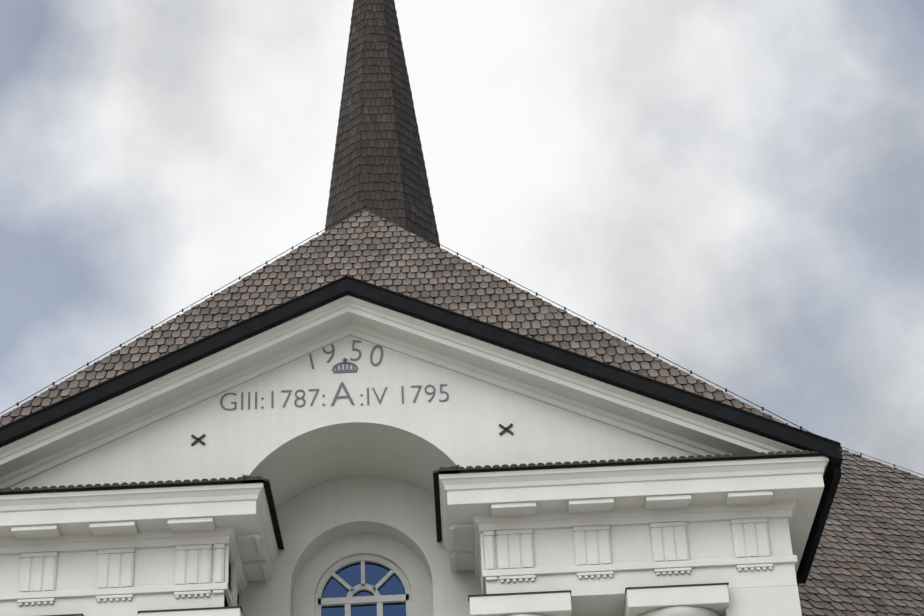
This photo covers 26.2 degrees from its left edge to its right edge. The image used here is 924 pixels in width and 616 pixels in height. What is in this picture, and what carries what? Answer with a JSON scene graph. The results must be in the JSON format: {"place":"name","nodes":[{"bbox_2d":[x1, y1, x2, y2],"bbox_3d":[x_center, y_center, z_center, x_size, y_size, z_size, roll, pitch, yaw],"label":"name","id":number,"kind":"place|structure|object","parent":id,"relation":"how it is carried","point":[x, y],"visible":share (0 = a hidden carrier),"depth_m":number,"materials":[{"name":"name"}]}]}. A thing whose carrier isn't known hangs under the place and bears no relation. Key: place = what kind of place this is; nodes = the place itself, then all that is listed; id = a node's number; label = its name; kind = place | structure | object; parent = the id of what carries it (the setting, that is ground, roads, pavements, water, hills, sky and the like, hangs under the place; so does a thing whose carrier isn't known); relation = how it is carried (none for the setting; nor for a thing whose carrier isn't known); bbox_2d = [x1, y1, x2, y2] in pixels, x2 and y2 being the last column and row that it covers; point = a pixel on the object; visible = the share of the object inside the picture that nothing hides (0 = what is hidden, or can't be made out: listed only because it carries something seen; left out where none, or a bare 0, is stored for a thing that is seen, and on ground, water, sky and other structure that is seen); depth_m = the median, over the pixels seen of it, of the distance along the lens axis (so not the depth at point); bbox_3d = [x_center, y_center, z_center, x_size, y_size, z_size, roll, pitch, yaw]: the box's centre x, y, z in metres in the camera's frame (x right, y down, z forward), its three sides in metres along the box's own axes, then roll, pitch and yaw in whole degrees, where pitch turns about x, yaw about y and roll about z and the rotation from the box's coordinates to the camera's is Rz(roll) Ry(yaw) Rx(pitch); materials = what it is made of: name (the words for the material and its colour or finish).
{"place":"outdoors","nodes":[
{"label":"outdoors","id":0,"kind":"place"},
{"bbox_2d":[13,338,689,615],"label":"church wall","id":1,"kind":"structure","parent":0,"point":[346,477],"depth_m":19.93,"materials":[{"name":"white paint"}]},
{"bbox_2d":[0,0,923,477],"label":"sky","id":2,"kind":"structure","parent":0,"point":[732,191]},
{"label":"ground","id":3,"kind":"structure","parent":0,"visible":0},
{"bbox_2d":[237,585,801,615],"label":"wall","id":4,"kind":"structure","parent":3,"relation":"on","point":[772,601],"depth_m":18.69,"materials":[{"name":"white paint"}]},
{"bbox_2d":[220,389,324,409],"bbox_3d":[-1.898,0.917,19.887,1.048,0.201,0.002,-3,-31,-1],"label":"inscription","id":5,"kind":"object","parent":4,"relation":"attached to","point":[289,391],"visible":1,"depth_m":19.89,"materials":[{"name":"grey paint"}]},
{"bbox_2d":[309,354,313,368],"bbox_3d":[-1.529,0.517,20.124,0.022,0.236,0.002,-11,-31,-6],"label":"number one","id":6,"kind":"object","parent":4,"relation":"attached to","point":[311,360],"visible":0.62,"depth_m":20.11,"materials":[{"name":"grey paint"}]},
{"bbox_2d":[322,344,334,362],"bbox_3d":[-1.352,0.453,20.160,0.122,0.242,0.002,-6,-31,-3],"label":"number nine","id":7,"kind":"object","parent":4,"relation":"attached to","point":[332,352],"visible":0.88,"depth_m":20.16,"materials":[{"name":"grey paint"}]},
{"bbox_2d":[331,382,354,405],"bbox_3d":[-1.198,0.859,19.911,0.240,0.265,0.002,-3,-31,-1],"label":"letter","id":8,"kind":"object","parent":4,"relation":"attached to","point":[346,392],"visible":1,"depth_m":19.89,"materials":[{"name":"grey paint"}]},
{"bbox_2d":[332,358,357,372],"bbox_3d":[-1.183,0.579,20.082,0.267,0.170,0.010,-3,-31,-1],"label":"crown emblem","id":9,"kind":"object","parent":4,"relation":"attached to","point":[353,369],"visible":1,"depth_m":20.06,"materials":[{"name":"grey paint"}]},
{"bbox_2d":[191,423,513,445],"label":"wall anchors","id":10,"kind":"object","parent":4,"relation":"attached to","point":[500,434],"depth_m":19.66,"materials":[{"name":"grey metal"}]},
{"bbox_2d":[350,340,360,360],"bbox_3d":[-1.078,0.433,20.167,0.113,0.240,0.002,1,-31,1],"label":"number five","id":11,"kind":"object","parent":4,"relation":"attached to","point":[358,350],"visible":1,"depth_m":20.17,"materials":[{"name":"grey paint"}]},
{"bbox_2d":[315,555,411,615],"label":"window frame","id":12,"kind":"object","parent":4,"relation":"attached to","point":[349,600],"visible":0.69,"depth_m":20.49,"materials":[{"name":"white wood"}]},
{"bbox_2d":[322,562,405,615],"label":"window glass","id":13,"kind":"object","parent":12,"relation":"in","point":[375,574],"depth_m":20.53,"materials":[{"name":"blue glass"}]},
{"bbox_2d":[370,345,382,365],"bbox_3d":[-0.865,0.482,20.134,0.127,0.243,0.002,6,-31,5],"label":"number zero","id":14,"kind":"object","parent":4,"relation":"attached to","point":[381,357],"visible":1,"depth_m":20.13,"materials":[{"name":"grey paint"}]},
{"bbox_2d":[11,491,772,605],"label":"frieze trim","id":15,"kind":"structure","parent":4,"relation":"attached to","point":[515,549],"depth_m":18.96,"materials":[{"name":"paint"}]},
{"bbox_2d":[360,384,448,405],"bbox_3d":[-0.576,0.869,19.895,0.886,0.201,0.002,-3,-31,-1],"label":"inscription","id":16,"kind":"object","parent":4,"relation":"attached to","point":[433,393],"visible":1,"depth_m":19.90,"materials":[{"name":"grey paint"}]},
{"bbox_2d":[0,295,811,489],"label":"raking cornice","id":17,"kind":"structure","parent":4,"relation":"attached to","point":[39,453],"depth_m":19.71,"materials":[{"name":"paint"}]},
{"bbox_2d":[0,456,828,615],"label":"entablature","id":18,"kind":"structure","parent":4,"relation":"on","point":[795,485],"depth_m":18.96,"materials":[{"name":"paint"}]},
{"bbox_2d":[0,450,820,550],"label":"cornice cap tiles","id":19,"kind":"object","parent":18,"relation":"on","point":[245,479],"visible":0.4,"depth_m":19.00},
{"bbox_2d":[796,463,841,583],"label":"eave fascia","id":20,"kind":"structure","parent":18,"relation":"attached to","point":[832,476],"depth_m":19.95,"materials":[{"name":"black metal"}]},
{"bbox_2d":[506,606,720,615],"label":"columns","id":21,"kind":"structure","parent":4,"relation":"on","point":[684,611],"depth_m":18.57,"materials":[{"name":"white paint"}]},
{"bbox_2d":[43,582,728,615],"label":"abacus flashing","id":22,"kind":"object","parent":21,"relation":"on","point":[626,588],"visible":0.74,"depth_m":18.63,"materials":[{"name":"metal"}]},
{"bbox_2d":[139,584,729,615],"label":"column capitals","id":23,"kind":"object","parent":21,"relation":"on","point":[638,602],"depth_m":18.59,"materials":[{"name":"white paint"}]},
{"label":"roof planes","id":24,"kind":"object","parent":4,"relation":"on","visible":0},
{"bbox_2d":[325,0,439,247],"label":"spire shingles","id":25,"kind":"object","parent":24,"relation":"on","point":[378,164],"visible":0.42,"depth_m":33.17,"materials":[{"name":"brown wood"}]},
{"bbox_2d":[0,210,840,450],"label":"hip roof shingles","id":26,"kind":"object","parent":24,"relation":"on","point":[368,246],"visible":0.5,"depth_m":23.11,"materials":[{"name":"brown"}]},
{"bbox_2d":[0,205,842,449],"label":"hip wires","id":27,"kind":"object","parent":26,"relation":"on","point":[509,280],"visible":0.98,"depth_m":22.43,"materials":[{"name":"grey"}]},
{"bbox_2d":[0,275,842,466],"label":"rake fascia","id":28,"kind":"structure","parent":24,"relation":"attached to","point":[200,349],"depth_m":19.55,"materials":[{"name":"black metal"}]},
{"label":"wing roof planes","id":29,"kind":"object","parent":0,"visible":0},
{"bbox_2d":[798,449,923,615],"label":"wing roof shingles","id":30,"kind":"object","parent":29,"relation":"on","point":[868,560],"visible":0.15,"depth_m":24.89,"materials":[{"name":"brown wood"}]},
{"bbox_2d":[841,446,923,475],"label":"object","id":31,"kind":"object","parent":30,"relation":"on","point":[894,465],"visible":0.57,"depth_m":29.03,"materials":[{"name":"grey"}]}
]}

